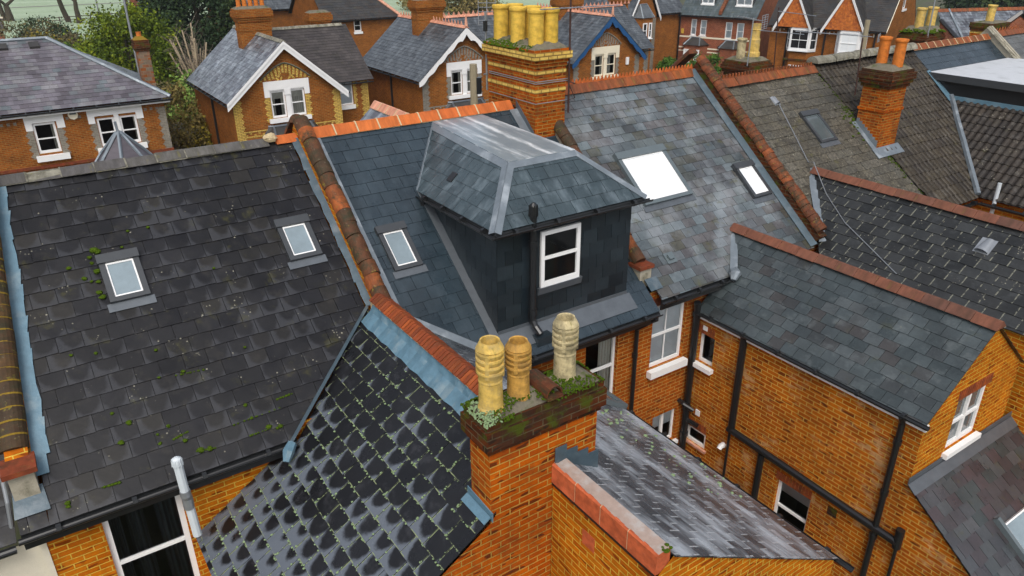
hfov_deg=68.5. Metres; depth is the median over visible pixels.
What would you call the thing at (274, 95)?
window
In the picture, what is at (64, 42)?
bush
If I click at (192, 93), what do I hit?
bright shrub
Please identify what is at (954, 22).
detached house
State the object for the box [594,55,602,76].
window
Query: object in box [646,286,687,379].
window
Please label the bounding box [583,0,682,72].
detached house
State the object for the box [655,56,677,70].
garden hedge
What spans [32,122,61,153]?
window
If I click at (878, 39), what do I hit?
tv aerial
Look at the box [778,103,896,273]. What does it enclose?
loose cable
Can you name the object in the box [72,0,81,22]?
bare tree
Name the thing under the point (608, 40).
villa
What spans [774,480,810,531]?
window
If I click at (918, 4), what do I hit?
ground
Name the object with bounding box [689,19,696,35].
window
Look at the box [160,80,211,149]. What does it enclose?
winter hedge
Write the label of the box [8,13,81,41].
bush
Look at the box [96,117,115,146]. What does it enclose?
window
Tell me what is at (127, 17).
lamp post
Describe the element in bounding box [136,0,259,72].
conifer tree
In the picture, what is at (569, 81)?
tv aerial
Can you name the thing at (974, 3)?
evergreen tree
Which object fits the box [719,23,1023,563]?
terraced house
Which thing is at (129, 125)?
window
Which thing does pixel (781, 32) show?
tv aerial
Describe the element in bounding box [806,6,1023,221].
terraced house
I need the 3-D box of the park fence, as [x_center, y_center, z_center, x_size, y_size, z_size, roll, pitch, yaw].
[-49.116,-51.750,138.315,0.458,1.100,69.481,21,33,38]
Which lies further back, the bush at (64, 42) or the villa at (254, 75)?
the bush at (64, 42)
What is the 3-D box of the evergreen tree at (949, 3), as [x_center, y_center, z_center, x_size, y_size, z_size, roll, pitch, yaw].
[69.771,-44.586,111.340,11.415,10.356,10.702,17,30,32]
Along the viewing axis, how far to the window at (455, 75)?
42.85 m
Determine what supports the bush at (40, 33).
on the ground
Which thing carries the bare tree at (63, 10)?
on the park field
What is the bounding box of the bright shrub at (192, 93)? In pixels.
[166,64,196,119]
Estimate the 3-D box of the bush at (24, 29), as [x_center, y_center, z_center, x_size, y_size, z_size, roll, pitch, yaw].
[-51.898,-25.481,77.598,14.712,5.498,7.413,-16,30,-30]
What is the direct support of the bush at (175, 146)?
on the ground
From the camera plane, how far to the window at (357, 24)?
70.33 m
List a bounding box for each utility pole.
[469,63,481,104]
[860,20,870,48]
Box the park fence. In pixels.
[37,9,204,25]
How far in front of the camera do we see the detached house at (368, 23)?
70.63 m
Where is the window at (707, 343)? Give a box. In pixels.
[693,333,714,374]
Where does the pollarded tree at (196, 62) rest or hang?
on the ground
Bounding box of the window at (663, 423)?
[652,409,677,442]
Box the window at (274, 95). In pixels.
[270,90,286,117]
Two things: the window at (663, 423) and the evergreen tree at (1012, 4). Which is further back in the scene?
the evergreen tree at (1012, 4)
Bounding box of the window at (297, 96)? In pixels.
[276,88,306,114]
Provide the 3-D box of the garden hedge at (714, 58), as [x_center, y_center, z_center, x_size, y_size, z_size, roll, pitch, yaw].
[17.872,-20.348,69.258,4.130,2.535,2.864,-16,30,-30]
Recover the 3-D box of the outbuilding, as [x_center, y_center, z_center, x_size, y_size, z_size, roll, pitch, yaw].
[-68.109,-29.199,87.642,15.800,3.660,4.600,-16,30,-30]
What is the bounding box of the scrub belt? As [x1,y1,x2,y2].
[396,0,503,14]
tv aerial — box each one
[478,0,493,89]
[540,0,619,112]
[737,14,768,65]
[760,7,814,69]
[796,31,880,94]
[927,0,935,35]
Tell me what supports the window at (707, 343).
in the terraced house at (853, 416)
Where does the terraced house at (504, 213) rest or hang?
on the ground
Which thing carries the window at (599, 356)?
in the terraced house at (504, 213)
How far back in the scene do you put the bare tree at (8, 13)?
121.29 m
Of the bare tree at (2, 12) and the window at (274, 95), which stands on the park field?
the bare tree at (2, 12)
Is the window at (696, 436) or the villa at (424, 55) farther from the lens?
the villa at (424, 55)
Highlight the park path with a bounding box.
[10,2,122,7]
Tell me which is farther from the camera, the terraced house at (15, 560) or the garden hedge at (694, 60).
the garden hedge at (694, 60)
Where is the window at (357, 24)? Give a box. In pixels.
[354,19,362,33]
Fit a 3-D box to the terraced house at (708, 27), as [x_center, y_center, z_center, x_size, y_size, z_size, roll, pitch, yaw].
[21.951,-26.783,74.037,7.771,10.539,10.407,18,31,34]
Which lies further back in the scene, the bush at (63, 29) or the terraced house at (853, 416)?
the bush at (63, 29)
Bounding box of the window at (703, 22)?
[699,20,706,36]
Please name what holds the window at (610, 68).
in the villa at (608, 40)
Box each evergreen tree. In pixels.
[63,0,184,87]
[71,27,137,72]
[937,0,1003,17]
[951,0,1023,7]
[1000,0,1023,6]
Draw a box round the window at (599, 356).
[585,337,615,392]
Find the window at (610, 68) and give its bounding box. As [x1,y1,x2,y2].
[595,53,614,74]
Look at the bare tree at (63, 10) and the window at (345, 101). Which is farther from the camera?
the bare tree at (63, 10)
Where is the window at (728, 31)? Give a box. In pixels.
[723,22,732,39]
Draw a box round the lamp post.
[123,0,139,73]
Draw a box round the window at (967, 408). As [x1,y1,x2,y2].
[941,385,985,459]
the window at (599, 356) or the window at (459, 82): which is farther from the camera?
the window at (459, 82)
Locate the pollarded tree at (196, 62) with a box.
[157,15,211,90]
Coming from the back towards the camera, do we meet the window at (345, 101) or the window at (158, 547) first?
the window at (345, 101)
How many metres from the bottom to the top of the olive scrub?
4.544 m
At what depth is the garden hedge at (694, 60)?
67.99 m
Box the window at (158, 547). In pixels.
[102,495,199,575]
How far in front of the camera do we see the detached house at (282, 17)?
78.59 m
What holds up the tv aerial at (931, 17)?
attached to the terraced house at (959, 138)
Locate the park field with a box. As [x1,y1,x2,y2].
[0,0,551,39]
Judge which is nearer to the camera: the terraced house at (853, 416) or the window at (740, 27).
the terraced house at (853, 416)
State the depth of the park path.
149.34 m
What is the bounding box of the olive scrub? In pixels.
[155,75,193,122]
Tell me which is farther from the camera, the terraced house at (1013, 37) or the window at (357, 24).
the window at (357, 24)
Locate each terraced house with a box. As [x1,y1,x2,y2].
[0,114,606,575]
[0,454,57,575]
[306,3,854,575]
[564,48,1023,575]
[676,0,777,75]
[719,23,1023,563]
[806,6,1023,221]
[969,5,1023,58]
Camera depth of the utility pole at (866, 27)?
49.35 m
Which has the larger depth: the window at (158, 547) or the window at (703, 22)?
the window at (703, 22)
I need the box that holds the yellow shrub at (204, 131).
[171,114,212,149]
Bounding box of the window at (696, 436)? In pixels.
[686,424,705,453]
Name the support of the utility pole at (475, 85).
on the pavement
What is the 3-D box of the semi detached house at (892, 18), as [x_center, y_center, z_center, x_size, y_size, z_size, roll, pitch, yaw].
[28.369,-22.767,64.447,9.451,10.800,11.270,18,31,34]
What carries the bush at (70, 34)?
on the ground
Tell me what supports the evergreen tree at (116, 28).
on the ground
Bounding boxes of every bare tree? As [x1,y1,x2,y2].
[0,0,14,20]
[0,3,5,20]
[57,0,69,21]
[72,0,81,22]
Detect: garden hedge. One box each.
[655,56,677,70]
[685,51,711,67]
[691,53,722,74]
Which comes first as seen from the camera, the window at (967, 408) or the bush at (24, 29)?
the window at (967, 408)
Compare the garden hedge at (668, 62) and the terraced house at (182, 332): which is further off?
the garden hedge at (668, 62)
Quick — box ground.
[0,0,969,575]
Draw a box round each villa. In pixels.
[0,32,173,174]
[185,0,373,144]
[363,0,493,113]
[537,0,653,82]
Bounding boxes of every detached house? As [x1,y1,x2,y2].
[210,0,293,39]
[288,0,399,56]
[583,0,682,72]
[767,0,915,68]
[938,7,1023,39]
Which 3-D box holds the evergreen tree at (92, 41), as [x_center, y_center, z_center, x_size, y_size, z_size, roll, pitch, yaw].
[-27.260,-14.124,50.968,4.386,7.248,4.528,17,30,33]
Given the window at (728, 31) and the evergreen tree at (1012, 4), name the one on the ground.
the evergreen tree at (1012, 4)
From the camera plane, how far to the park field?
141.40 m
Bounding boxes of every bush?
[0,15,78,44]
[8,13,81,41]
[21,29,70,42]
[50,36,77,48]
[52,29,123,51]
[169,122,205,149]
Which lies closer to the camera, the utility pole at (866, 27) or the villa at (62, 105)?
the villa at (62, 105)
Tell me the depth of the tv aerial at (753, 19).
21.99 m
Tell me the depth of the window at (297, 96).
37.66 m
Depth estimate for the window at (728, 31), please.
70.91 m
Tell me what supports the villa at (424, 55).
on the ground
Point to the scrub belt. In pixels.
(465, 6)
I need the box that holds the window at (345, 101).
[340,82,355,109]
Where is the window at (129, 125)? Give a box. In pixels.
[108,114,140,141]
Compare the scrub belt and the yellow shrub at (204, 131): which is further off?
the scrub belt
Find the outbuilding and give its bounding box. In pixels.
[0,17,5,38]
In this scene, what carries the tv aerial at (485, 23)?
attached to the terraced house at (504, 213)
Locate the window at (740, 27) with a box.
[735,23,744,40]
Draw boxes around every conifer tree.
[135,0,190,79]
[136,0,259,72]
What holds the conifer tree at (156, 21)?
on the ground

